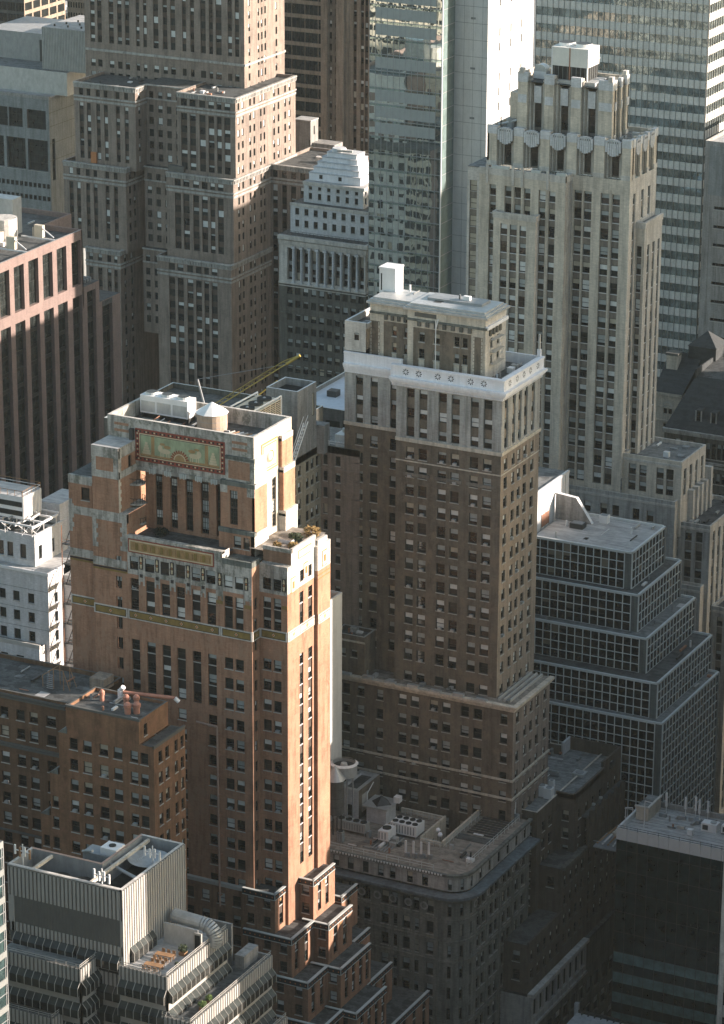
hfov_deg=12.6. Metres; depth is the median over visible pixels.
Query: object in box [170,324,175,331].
window
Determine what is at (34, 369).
window
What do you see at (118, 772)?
window
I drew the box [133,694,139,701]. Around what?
roof vent
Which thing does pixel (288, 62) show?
window
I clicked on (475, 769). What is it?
window
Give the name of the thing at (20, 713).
window
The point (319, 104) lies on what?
window
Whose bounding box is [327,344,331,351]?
window
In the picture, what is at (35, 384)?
window
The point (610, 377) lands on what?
window
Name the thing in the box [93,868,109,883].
antenna
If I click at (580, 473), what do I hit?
window
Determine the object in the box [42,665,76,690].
roof stair
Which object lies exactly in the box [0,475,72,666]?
white office
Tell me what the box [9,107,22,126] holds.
window
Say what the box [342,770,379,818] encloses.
vent
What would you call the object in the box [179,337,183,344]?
window
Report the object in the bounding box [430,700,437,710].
window
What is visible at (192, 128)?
window
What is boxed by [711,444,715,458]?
window
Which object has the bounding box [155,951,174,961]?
dining table
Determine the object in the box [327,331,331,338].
window
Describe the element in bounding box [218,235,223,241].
window
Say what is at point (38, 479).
window
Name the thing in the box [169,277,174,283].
window
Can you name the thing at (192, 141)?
window
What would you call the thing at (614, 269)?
window
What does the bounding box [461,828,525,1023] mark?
window
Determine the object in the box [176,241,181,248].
window
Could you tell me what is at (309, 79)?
window
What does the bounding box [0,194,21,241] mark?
cooling tank
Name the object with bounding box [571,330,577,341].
window
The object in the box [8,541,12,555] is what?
window
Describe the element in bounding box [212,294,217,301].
window
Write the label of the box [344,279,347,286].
window
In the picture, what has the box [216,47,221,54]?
window
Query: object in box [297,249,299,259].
window
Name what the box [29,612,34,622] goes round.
window
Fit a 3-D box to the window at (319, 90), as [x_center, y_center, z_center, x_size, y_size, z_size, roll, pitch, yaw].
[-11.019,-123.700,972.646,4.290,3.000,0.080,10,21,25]
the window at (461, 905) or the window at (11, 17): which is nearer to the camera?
the window at (461, 905)
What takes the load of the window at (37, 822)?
in the brick wing at (32, 715)
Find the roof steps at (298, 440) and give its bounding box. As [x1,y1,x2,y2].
[293,416,307,460]
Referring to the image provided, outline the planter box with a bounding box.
[278,536,295,543]
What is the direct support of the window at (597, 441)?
in the crown tower at (637, 470)
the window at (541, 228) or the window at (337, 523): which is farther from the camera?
the window at (541, 228)
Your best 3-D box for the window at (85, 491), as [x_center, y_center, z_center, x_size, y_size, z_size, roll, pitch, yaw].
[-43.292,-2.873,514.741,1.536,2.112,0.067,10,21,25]
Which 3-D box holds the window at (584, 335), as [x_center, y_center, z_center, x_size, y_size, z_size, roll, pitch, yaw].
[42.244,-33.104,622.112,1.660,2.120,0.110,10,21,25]
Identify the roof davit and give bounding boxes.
[644,801,651,828]
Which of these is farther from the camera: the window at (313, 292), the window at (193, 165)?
the window at (193, 165)
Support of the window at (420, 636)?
in the skyscraper at (449, 703)
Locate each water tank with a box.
[196,402,228,431]
[330,765,345,834]
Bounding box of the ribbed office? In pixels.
[7,834,287,1023]
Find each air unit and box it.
[336,829,343,842]
[338,816,369,835]
[378,824,395,843]
[390,815,424,839]
[701,819,719,833]
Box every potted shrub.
[178,944,188,956]
[198,1001,206,1010]
[205,994,212,1003]
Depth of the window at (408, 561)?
556.67 m
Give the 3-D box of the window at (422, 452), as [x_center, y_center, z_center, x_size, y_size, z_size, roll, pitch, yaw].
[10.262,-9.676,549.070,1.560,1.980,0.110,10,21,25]
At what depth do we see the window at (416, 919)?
545.71 m
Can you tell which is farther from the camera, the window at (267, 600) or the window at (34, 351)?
the window at (34, 351)
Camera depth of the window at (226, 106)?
872.14 m
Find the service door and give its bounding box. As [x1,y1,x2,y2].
[91,152,96,162]
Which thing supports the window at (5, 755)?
in the brick wing at (32, 715)
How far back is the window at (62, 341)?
721.62 m
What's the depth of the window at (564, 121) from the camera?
615.28 m
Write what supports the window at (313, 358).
in the colonnade building at (323, 267)
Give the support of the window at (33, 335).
in the pier building at (55, 410)
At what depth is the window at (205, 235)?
885.45 m
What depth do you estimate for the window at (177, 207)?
886.96 m
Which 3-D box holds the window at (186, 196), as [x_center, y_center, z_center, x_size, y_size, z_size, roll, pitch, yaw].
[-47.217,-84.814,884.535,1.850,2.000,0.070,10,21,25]
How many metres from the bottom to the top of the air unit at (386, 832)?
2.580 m
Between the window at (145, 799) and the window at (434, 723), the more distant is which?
the window at (434, 723)
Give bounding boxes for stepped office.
[534,467,719,819]
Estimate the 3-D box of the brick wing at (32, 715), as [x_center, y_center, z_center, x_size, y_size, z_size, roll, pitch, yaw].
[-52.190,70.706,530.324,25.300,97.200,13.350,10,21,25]
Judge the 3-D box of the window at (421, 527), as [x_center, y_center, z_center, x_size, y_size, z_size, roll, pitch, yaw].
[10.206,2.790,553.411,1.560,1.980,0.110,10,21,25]
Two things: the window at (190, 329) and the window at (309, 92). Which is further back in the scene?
the window at (309, 92)
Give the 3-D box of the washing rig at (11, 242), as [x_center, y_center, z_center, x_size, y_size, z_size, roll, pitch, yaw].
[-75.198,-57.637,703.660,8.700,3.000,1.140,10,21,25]
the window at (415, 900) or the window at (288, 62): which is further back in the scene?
the window at (288, 62)
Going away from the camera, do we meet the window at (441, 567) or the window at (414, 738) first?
the window at (441, 567)
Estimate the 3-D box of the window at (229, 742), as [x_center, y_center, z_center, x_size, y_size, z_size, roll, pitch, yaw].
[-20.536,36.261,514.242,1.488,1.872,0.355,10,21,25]
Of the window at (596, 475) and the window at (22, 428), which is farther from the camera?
the window at (22, 428)
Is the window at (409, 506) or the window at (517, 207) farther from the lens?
the window at (517, 207)
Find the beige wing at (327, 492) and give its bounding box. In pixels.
[187,427,392,732]
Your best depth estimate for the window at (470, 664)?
557.01 m
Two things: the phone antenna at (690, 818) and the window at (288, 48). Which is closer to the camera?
the phone antenna at (690, 818)
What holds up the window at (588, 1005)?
in the avenue brick block at (558, 942)
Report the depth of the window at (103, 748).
497.05 m
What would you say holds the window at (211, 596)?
in the art deco tower at (236, 639)
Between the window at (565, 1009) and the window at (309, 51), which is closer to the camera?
the window at (565, 1009)
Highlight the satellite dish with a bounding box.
[127,849,166,868]
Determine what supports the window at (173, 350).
in the setback tower at (187, 168)
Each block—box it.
[0,840,9,1023]
[41,686,187,910]
[65,0,67,18]
[104,382,322,692]
[316,372,344,427]
[330,807,540,1023]
[500,736,625,1023]
[567,1002,638,1023]
[611,801,723,1023]
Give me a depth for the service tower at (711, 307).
683.52 m
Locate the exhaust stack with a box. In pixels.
[498,116,516,128]
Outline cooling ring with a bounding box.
[330,757,357,826]
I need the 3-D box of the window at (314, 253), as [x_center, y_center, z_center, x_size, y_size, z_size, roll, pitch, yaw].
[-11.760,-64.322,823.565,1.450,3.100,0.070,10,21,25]
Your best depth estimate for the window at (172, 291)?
893.92 m
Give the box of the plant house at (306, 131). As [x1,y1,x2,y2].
[295,116,342,152]
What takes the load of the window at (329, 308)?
in the colonnade building at (323, 267)
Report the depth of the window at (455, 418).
544.44 m
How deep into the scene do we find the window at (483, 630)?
553.83 m
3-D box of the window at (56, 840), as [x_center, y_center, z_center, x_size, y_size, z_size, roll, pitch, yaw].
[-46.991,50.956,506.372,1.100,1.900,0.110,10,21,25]
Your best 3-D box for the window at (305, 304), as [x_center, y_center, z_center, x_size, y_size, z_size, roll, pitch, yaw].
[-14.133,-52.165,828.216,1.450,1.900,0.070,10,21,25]
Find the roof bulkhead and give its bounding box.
[635,794,662,820]
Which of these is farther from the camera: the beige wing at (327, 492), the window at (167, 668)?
the beige wing at (327, 492)
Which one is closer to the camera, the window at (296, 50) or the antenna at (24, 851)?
the antenna at (24, 851)
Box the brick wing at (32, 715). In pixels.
[0,653,122,944]
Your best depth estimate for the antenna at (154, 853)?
450.87 m
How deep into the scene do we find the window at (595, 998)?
588.68 m
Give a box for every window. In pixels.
[0,1,6,9]
[0,12,6,21]
[0,106,7,124]
[0,135,4,165]
[0,271,6,317]
[0,540,3,553]
[0,588,5,597]
[0,606,5,616]
[1,328,7,341]
[1,343,8,358]
[1,625,6,635]
[1,706,7,716]
[1,725,8,735]
[2,359,8,375]
[2,376,9,391]
[2,751,9,762]
[3,392,9,408]
[3,409,10,424]
[3,771,10,782]
[4,425,10,441]
[4,791,10,802]
[4,811,11,822]
[5,442,11,457]
[5,458,11,473]
[5,831,12,842]
[6,474,12,482]
[6,851,12,861]
[7,2,15,10]
[8,13,15,21]
[8,136,25,168]
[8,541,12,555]
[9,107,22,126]
[14,265,21,310]
[14,590,19,600]
[14,609,19,619]
[15,322,22,335]
[15,628,20,638]
[16,3,23,11]
[16,336,22,351]
[16,353,23,368]
[17,369,23,384]
[17,386,24,400]
[17,709,24,720]
[18,402,24,417]
[18,418,25,433]
[18,728,24,739]
[18,754,25,765]
[19,434,25,450]
[19,451,26,465]
[19,775,26,786]
[20,466,26,482]
[20,795,26,806]
[20,815,27,826]
[21,544,25,557]
[21,835,28,846]
[22,290,95,571]
[25,1,31,10]
[28,109,45,129]
[28,259,35,304]
[29,139,47,170]
[29,593,33,602]
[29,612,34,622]
[30,315,36,328]
[30,330,36,344]
[30,631,35,641]
[30,712,37,723]
[31,346,37,361]
[31,362,37,377]
[31,731,37,741]
[31,757,38,768]
[32,379,38,394]
[32,395,38,410]
[32,777,39,788]
[33,0,39,8]
[33,411,39,426]
[33,427,39,442]
[33,798,39,808]
[33,818,40,829]
[34,443,40,458]
[34,459,40,474]
[34,838,41,848]
[35,475,41,487]
[42,253,49,298]
[44,309,50,322]
[44,323,50,338]
[44,834,49,845]
[45,340,51,354]
[45,356,51,370]
[46,372,52,387]
[46,388,52,403]
[47,404,53,419]
[47,420,53,435]
[47,716,55,726]
[48,436,54,451]
[48,452,54,467]
[48,735,55,745]
[48,761,56,770]
[49,468,54,483]
[52,139,54,179]
[52,538,58,659]
[53,796,58,806]
[54,816,58,827]
[54,837,59,847]
[57,248,63,291]
[58,302,64,315]
[58,317,64,331]
[59,333,65,348]
[59,349,65,364]
[60,365,66,380]
[60,381,66,396]
[61,397,66,412]
[68,1,83,17]
[69,0,304,403]
[70,738,77,749]
[71,241,78,285]
[71,759,77,770]
[71,779,78,790]
[72,800,78,811]
[72,820,79,832]
[73,841,79,852]
[82,487,89,500]
[83,740,91,752]
[84,761,91,773]
[85,782,92,793]
[85,803,92,814]
[86,824,93,835]
[100,744,107,755]
[100,765,108,776]
[101,786,108,797]
[101,806,109,818]
[102,304,108,312]
[102,827,109,838]
[103,313,109,327]
[103,328,109,343]
[103,344,109,359]
[104,360,110,375]
[104,376,110,391]
[104,392,110,406]
[105,407,111,416]
[114,747,121,758]
[114,768,122,779]
[115,789,122,800]
[115,810,123,821]
[116,455,424,1023]
[116,830,123,842]
[130,556,137,569]
[131,578,138,589]
[131,751,137,762]
[131,772,137,783]
[132,598,138,609]
[132,793,138,804]
[132,813,138,823]
[133,639,139,649]
[141,753,147,764]
[141,774,148,785]
[142,795,148,806]
[142,816,148,827]
[145,559,153,572]
[147,581,154,592]
[147,601,154,612]
[148,642,155,653]
[148,661,155,673]
[148,681,155,693]
[156,475,161,490]
[156,492,162,507]
[157,509,162,524]
[161,562,168,575]
[162,584,169,594]
[162,603,169,615]
[163,645,170,656]
[164,664,170,676]
[164,684,171,695]
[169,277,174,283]
[170,288,174,295]
[170,300,175,307]
[170,312,175,319]
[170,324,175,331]
[170,336,175,343]
[171,348,175,354]
[171,360,175,366]
[171,371,176,378]
[171,478,176,492]
[172,494,177,510]
[172,512,177,527]
[175,179,180,185]
[175,193,180,199]
[175,205,180,211]
[176,217,180,224]
[176,229,180,236]
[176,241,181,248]
[176,564,184,578]
[177,586,184,597]
[177,606,184,618]
[178,278,183,284]
[178,290,183,296]
[178,301,183,308]
[178,648,185,658]
[178,667,185,679]
[179,313,183,320]
[179,325,183,332]
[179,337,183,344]
[179,349,184,356]
[179,361,184,368]
[179,687,185,699]
[179,708,186,719]
[181,98,186,105]
[181,113,186,119]
[181,125,186,132]
[182,137,186,144]
[182,149,187,156]
[182,162,187,169]
[184,194,188,200]
[184,206,189,213]
[184,218,189,225]
[184,230,189,237]
[185,242,189,249]
[186,481,192,495]
[187,497,192,512]
[187,514,192,530]
[188,279,192,286]
[188,291,192,298]
[188,303,193,310]
[188,315,193,322]
[188,327,193,333]
[188,339,193,345]
[189,351,193,357]
[189,362,193,369]
[189,374,193,381]
[190,99,195,106]
[190,114,195,120]
[190,126,195,133]
[190,138,195,145]
[191,151,195,157]
[191,163,195,170]
[192,567,199,581]
[193,195,198,202]
[193,589,199,600]
[193,609,200,621]
[193,651,200,661]
[194,207,198,214]
[194,219,198,226]
[194,231,199,238]
[194,243,199,250]
[194,670,200,682]
[194,691,201,702]
[196,280,201,287]
[196,292,201,299]
[199,100,204,107]
[200,115,204,121]
[200,127,205,134]
[200,139,205,146]
[200,152,205,159]
[200,164,205,171]
[202,196,207,203]
[202,208,207,215]
[202,483,208,498]
[202,500,208,515]
[202,517,208,533]
[203,220,207,227]
[203,233,207,239]
[203,245,207,251]
[206,570,214,583]
[208,592,215,603]
[208,612,215,624]
[209,116,213,123]
[209,128,213,135]
[209,140,213,147]
[209,153,214,160]
[209,165,214,172]
[209,654,216,665]
[209,673,216,685]
[209,694,216,705]
[209,714,216,724]
[209,734,215,745]
[210,755,216,765]
[210,774,216,785]
[210,794,216,805]
[210,814,217,824]
[211,834,217,844]
[211,853,217,863]
[211,872,218,880]
[212,283,217,289]
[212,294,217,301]
[212,306,217,313]
[212,318,217,325]
[213,330,217,337]
[216,10,220,17]
[216,23,220,29]
[216,35,221,42]
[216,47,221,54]
[216,72,221,79]
[218,198,223,205]
[218,210,223,217]
[218,222,223,229]
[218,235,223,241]
[218,486,219,500]
[218,502,220,517]
[219,247,223,254]
[224,103,229,110]
[224,575,232,587]
[225,118,229,124]
[225,130,229,137]
[225,142,229,149]
[225,155,230,162]
[225,167,230,174]
[225,595,232,606]
[225,615,232,627]
[225,657,232,668]
[226,678,232,688]
[226,698,233,709]
[226,718,233,729]
[226,738,233,749]
[226,758,233,769]
[230,490,237,507]
[231,508,237,524]
[235,577,242,589]
[236,598,242,608]
[236,617,242,629]
[236,659,243,670]
[236,680,243,690]
[237,700,243,711]
[263,577,270,589]
[264,597,270,607]
[264,616,270,628]
[264,658,270,669]
[264,678,270,689]
[264,699,271,710]
[274,579,280,591]
[284,2,290,12]
[284,16,291,26]
[284,30,291,40]
[285,44,291,54]
[285,58,291,68]
[289,247,291,258]
[292,3,304,13]
[292,17,304,27]
[292,31,304,41]
[292,45,304,55]
[292,59,304,69]
[293,73,304,83]
[295,87,304,97]
[295,100,304,110]
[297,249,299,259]
[298,456,317,526]
[303,289,307,295]
[303,302,307,308]
[303,316,307,321]
[303,328,307,334]
[305,4,317,15]
[305,18,317,29]
[305,32,317,43]
[305,46,317,57]
[305,60,317,70]
[305,74,317,84]
[305,88,317,98]
[305,102,317,112]
[305,250,307,260]
[311,290,315,296]
[311,303,315,309]
[311,317,315,322]
[311,329,315,336]
[311,342,315,349]
[311,355,315,361]
[312,393,313,415]
[313,251,315,261]
[318,6,320,15]
[318,20,320,29]
[318,48,320,57]
[318,62,320,71]
[318,89,320,98]
[318,103,320,112]
[319,291,323,297]
[319,304,323,311]
[319,318,323,324]
[319,330,323,337]
[319,343,323,350]
[319,356,323,363]
[320,252,323,262]
[320,265,323,272]
[320,275,323,282]
[325,420,339,427]
[327,292,331,299]
[327,305,331,312]
[327,319,331,325]
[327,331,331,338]
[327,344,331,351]
[327,357,331,364]
[328,253,331,263]
[328,266,331,274]
[328,276,331,284]
[330,0,335,140]
[334,854,338,865]
[335,293,339,300]
[335,306,339,313]
[335,320,339,326]
[335,332,339,339]
[335,346,339,352]
[335,359,339,365]
[336,254,339,264]
[336,267,339,275]
[336,278,339,285]
[336,456,339,465]
[336,473,339,481]
[336,489,339,498]
[336,505,339,514]
[336,522,339,530]
[336,538,339,546]
[336,554,339,563]
[336,570,339,579]
[342,326,544,981]
[343,294,347,301]
[343,307,347,314]
[344,255,347,265]
[344,268,347,276]
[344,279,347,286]
[348,804,351,815]
[348,857,353,868]
[351,295,355,302]
[351,309,355,315]
[352,256,355,266]
[352,269,355,277]
[352,280,355,287]
[359,296,363,303]
[360,257,363,267]
[360,270,363,278]
[360,281,363,288]
[363,861,368,872]
[363,885,369,898]
[365,907,369,918]
[378,864,383,875]
[382,890,388,902]
[382,910,388,922]
[382,931,388,943]
[382,952,387,963]
[390,867,394,878]
[392,892,396,904]
[393,976,396,985]
[394,913,396,924]
[394,934,396,945]
[394,955,396,966]
[403,895,409,907]
[403,915,409,927]
[403,936,409,948]
[403,957,409,969]
[403,978,408,987]
[405,557,412,568]
[405,576,412,586]
[405,594,412,605]
[405,612,411,623]
[405,630,411,641]
[405,648,411,659]
[406,446,413,457]
[406,465,413,472]
[406,484,413,495]
[406,502,413,513]
[406,521,412,531]
[406,539,412,550]
[407,407,414,417]
[407,871,412,882]
[411,696,418,706]
[411,715,418,725]
[411,734,418,744]
[413,897,418,909]
[415,918,418,929]
[415,939,418,950]
[415,960,417,971]
[417,596,424,607]
[417,614,424,625]
[417,632,424,643]
[417,650,424,661]
[418,504,425,515]
[418,523,425,534]
[418,541,425,552]
[418,560,425,570]
[418,578,424,589]
[419,449,426,459]
[419,467,426,478]
[419,486,425,497]
[420,409,426,419]
[422,874,427,885]
[426,983,432,995]
[427,900,433,912]
[427,921,432,932]
[427,942,432,953]
[427,963,432,974]
[429,757,436,767]
[429,1005,431,1015]
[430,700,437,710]
[430,719,437,729]
[430,738,436,748]
[436,600,443,610]
[436,618,443,629]
[436,636,443,647]
[436,654,442,664]
[437,508,444,518]
[437,526,444,537]
[437,545,444,555]
[437,563,444,574]
[437,581,443,592]
[438,452,445,463]
[438,470,445,481]
[438,489,445,500]
[439,412,446,422]
[442,721,449,732]
[442,741,449,751]
[443,702,449,712]
[446,1008,449,1019]
[447,946,450,957]
[447,967,450,978]
[447,988,449,998]
[448,656,455,667]
[448,879,451,890]
[448,904,451,916]
[448,925,450,936]
[449,584,456,594]
[449,602,456,613]
[449,620,456,631]
[449,638,455,649]
[450,510,457,521]
[450,528,457,539]
[450,547,457,558]
[450,565,456,576]
[451,454,458,465]
[451,472,458,479]
[451,491,458,502]
[452,414,459,425]
[459,987,461,998]
[460,904,462,915]
[460,924,462,935]
[461,706,468,716]
[461,725,468,735]
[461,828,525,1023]
[467,624,474,634]
[467,642,474,652]
[467,660,474,670]
[468,569,475,579]
[468,587,475,598]
[468,605,475,616]
[469,184,723,806]
[469,232,475,243]
[469,250,475,260]
[469,267,475,278]
[469,513,476,524]
[469,532,476,543]
[469,550,475,561]
[470,180,476,190]
[470,197,476,208]
[470,215,475,225]
[470,457,477,468]
[470,476,477,487]
[470,494,476,505]
[471,417,478,427]
[472,804,479,813]
[473,747,480,757]
[473,766,480,776]
[473,785,480,795]
[474,708,481,719]
[474,728,481,738]
[480,626,487,637]
[480,644,487,655]
[480,662,487,673]
[481,571,488,582]
[481,589,488,600]
[481,608,488,619]
[482,515,489,526]
[482,534,489,545]
[482,553,489,563]
[483,459,491,470]
[483,478,490,489]
[483,497,490,508]
[484,419,491,430]
[484,438,491,448]
[485,400,492,409]
[501,223,506,234]
[505,143,511,163]
[505,186,511,196]
[505,203,510,212]
[510,224,516,235]
[510,242,515,252]
[512,968,518,979]
[513,950,519,960]
[514,204,520,213]
[515,187,520,197]
[531,147,537,166]
[535,103,541,127]
[538,243,543,253]
[538,261,543,271]
[538,278,543,289]
[539,190,545,200]
[539,207,544,218]
[539,225,544,236]
[541,775,615,906]
[547,876,553,886]
[555,1009,559,1023]
[557,150,563,169]
[561,106,567,130]
[562,827,567,837]
[563,810,568,820]
[563,1000,567,1017]
[568,434,574,444]
[568,451,574,461]
[568,468,573,478]
[569,399,575,410]
[569,417,575,427]
[570,365,576,376]
[570,382,576,393]
[571,313,578,323]
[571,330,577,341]
[571,348,577,358]
[571,992,575,1009]
[572,278,579,289]
[572,295,578,306]
[573,243,579,253]
[573,260,579,271]
[574,207,580,218]
[574,225,580,236]
[575,190,581,200]
[577,452,583,462]
[577,469,583,479]
[578,418,584,428]
[578,435,584,445]
[579,384,585,394]
[579,401,585,411]
[579,985,582,1001]
[580,332,587,342]
[580,349,586,360]
[580,366,586,377]
[581,297,588,307]
[581,314,587,325]
[582,262,589,272]
[582,279,588,290]
[583,226,590,237]
[583,244,589,255]
[584,191,591,201]
[584,208,590,219]
[585,153,590,172]
[586,977,590,993]
[586,1002,589,1011]
[588,109,595,133]
[593,472,600,482]
[593,994,597,1010]
[594,437,601,448]
[594,455,601,465]
[594,969,597,985]
[595,403,602,414]
[595,420,602,431]
[596,369,603,379]
[596,386,603,397]
[597,334,604,345]
[597,351,604,362]
[598,299,605,310]
[598,317,605,327]
[599,264,606,275]
[599,281,606,292]
[600,228,607,239]
[600,246,607,257]
[601,193,608,203]
[601,210,608,221]
[601,986,604,1002]
[602,961,605,976]
[604,473,610,484]
[605,439,611,450]
[605,456,611,467]
[606,405,613,415]
[606,422,612,433]
[607,370,614,381]
[607,388,613,398]
[608,336,615,346]
[608,353,614,364]
[608,979,611,994]
[608,1004,610,1016]
[609,301,616,311]
[609,318,615,329]
[609,954,612,969]
[610,283,616,294]
[611,247,617,258]
[611,265,617,276]
[612,156,619,175]
[612,212,618,223]
[612,230,618,240]
[613,194,619,205]
[629,463,635,473]
[640,465,646,475]
[657,467,663,478]
[667,469,673,479]
[706,443,709,458]
[710,318,723,321]
[711,281,723,285]
[711,300,723,303]
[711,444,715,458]
[712,263,723,266]
[716,474,719,483]
[717,445,720,459]
[721,475,723,484]
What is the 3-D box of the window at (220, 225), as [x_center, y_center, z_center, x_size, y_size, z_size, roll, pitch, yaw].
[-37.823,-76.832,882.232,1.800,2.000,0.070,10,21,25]
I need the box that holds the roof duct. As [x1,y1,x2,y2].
[118,685,179,702]
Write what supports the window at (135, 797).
in the rust brick block at (94, 732)
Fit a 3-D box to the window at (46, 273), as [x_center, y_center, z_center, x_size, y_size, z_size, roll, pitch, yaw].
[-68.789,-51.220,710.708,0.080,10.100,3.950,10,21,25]
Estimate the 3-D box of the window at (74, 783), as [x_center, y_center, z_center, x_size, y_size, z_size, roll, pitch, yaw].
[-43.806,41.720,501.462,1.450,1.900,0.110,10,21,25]
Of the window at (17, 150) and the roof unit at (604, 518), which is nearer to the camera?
the roof unit at (604, 518)
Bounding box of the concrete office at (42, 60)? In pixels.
[0,15,85,379]
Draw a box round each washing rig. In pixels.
[0,235,26,252]
[21,224,54,240]
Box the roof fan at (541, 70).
[533,63,549,78]
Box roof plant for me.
[82,841,124,862]
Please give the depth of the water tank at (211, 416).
511.49 m
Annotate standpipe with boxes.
[196,721,223,905]
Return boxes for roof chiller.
[140,389,195,423]
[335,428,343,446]
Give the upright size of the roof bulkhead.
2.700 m
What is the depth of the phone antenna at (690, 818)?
569.43 m
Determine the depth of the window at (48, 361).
717.93 m
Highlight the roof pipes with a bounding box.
[142,415,255,435]
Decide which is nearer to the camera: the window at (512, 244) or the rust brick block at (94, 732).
the rust brick block at (94, 732)
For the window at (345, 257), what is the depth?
819.90 m
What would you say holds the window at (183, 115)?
in the setback tower at (187, 168)
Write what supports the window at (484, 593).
in the skyscraper at (449, 703)
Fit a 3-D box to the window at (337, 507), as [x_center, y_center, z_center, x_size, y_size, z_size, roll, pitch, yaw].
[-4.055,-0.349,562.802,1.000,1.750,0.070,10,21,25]
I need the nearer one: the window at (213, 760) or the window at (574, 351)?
the window at (213, 760)
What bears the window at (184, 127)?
in the setback tower at (187, 168)
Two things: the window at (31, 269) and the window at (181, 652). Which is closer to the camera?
the window at (181, 652)
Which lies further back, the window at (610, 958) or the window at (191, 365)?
the window at (191, 365)
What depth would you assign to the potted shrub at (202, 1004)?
445.78 m
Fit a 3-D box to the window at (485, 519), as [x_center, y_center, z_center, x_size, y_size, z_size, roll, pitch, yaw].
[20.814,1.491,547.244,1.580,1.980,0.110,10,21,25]
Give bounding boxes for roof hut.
[362,794,401,824]
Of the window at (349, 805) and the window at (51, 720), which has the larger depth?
the window at (349, 805)
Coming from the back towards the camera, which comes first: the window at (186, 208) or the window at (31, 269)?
the window at (186, 208)
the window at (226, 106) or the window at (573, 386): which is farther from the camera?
the window at (226, 106)
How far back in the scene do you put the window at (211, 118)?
875.56 m
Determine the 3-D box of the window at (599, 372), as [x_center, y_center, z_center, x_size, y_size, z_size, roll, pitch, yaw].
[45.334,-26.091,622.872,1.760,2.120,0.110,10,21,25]
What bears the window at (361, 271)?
in the colonnade building at (323, 267)
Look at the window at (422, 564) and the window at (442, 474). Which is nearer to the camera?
the window at (442, 474)
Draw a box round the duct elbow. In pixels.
[170,907,222,948]
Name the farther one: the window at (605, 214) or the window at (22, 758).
the window at (605, 214)
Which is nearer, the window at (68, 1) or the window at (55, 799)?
the window at (55, 799)
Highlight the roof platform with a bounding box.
[593,824,618,851]
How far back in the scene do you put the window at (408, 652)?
562.14 m
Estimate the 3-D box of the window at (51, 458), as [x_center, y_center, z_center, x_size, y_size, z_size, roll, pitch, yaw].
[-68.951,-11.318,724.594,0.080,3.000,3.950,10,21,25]
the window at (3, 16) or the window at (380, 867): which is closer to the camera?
the window at (380, 867)
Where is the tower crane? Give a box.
[196,354,300,404]
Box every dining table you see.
[144,961,163,971]
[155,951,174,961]
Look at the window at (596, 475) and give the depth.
629.72 m
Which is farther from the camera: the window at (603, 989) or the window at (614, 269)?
the window at (614, 269)
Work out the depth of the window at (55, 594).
545.51 m
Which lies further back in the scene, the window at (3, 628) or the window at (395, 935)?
the window at (395, 935)
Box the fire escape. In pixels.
[61,525,72,665]
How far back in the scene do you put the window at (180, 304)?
893.70 m
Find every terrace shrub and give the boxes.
[154,527,168,536]
[272,541,281,546]
[287,541,298,548]
[288,532,302,541]
[302,525,320,536]
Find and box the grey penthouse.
[266,377,329,457]
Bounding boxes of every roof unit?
[538,783,547,796]
[543,786,554,799]
[548,779,554,786]
[569,520,586,529]
[572,769,587,777]
[599,513,609,523]
[601,758,614,768]
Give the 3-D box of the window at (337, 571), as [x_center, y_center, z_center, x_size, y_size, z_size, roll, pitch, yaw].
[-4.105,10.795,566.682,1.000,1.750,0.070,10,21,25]
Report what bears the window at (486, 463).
in the skyscraper at (449, 703)
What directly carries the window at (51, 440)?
in the pier building at (55, 410)
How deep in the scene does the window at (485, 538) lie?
548.31 m
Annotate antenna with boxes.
[14,844,30,864]
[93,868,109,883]
[143,846,160,863]
[404,840,409,857]
[412,841,417,858]
[420,841,424,858]
[427,842,432,859]
[514,802,518,818]
[659,792,667,817]
[678,797,686,820]
[688,796,696,820]
[692,799,700,824]
[701,801,709,821]
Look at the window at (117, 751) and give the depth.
495.96 m
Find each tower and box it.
[62,0,368,405]
[67,0,83,17]
[68,397,429,1023]
[284,0,320,138]
[321,0,368,153]
[330,590,341,868]
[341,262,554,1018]
[368,0,454,307]
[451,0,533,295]
[466,66,723,813]
[532,0,723,449]
[551,40,607,86]
[698,131,723,338]
[716,862,723,1023]
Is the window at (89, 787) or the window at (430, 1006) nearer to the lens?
the window at (89, 787)
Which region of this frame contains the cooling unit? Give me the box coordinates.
[230,391,281,414]
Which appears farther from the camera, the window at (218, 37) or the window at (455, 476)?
the window at (218, 37)
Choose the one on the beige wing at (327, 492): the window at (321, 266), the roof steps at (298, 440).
the roof steps at (298, 440)
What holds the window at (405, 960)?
in the rounded corner block at (423, 920)
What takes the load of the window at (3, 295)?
in the pier building at (55, 410)
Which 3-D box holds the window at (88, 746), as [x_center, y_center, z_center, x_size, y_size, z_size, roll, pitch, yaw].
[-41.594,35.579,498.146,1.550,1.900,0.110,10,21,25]
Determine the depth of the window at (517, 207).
616.94 m
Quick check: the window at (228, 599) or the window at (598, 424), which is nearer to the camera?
the window at (228, 599)
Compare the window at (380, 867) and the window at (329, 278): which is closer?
the window at (380, 867)
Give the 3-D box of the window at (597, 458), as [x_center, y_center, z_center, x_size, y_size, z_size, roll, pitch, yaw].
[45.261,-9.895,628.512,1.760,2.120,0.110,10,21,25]
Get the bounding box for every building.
[0,0,64,166]
[0,207,121,573]
[277,146,368,386]
[655,331,723,437]
[662,357,723,495]
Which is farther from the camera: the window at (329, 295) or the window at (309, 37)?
the window at (309, 37)
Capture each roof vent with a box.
[99,689,104,700]
[123,694,129,702]
[123,702,131,714]
[132,701,140,713]
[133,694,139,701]

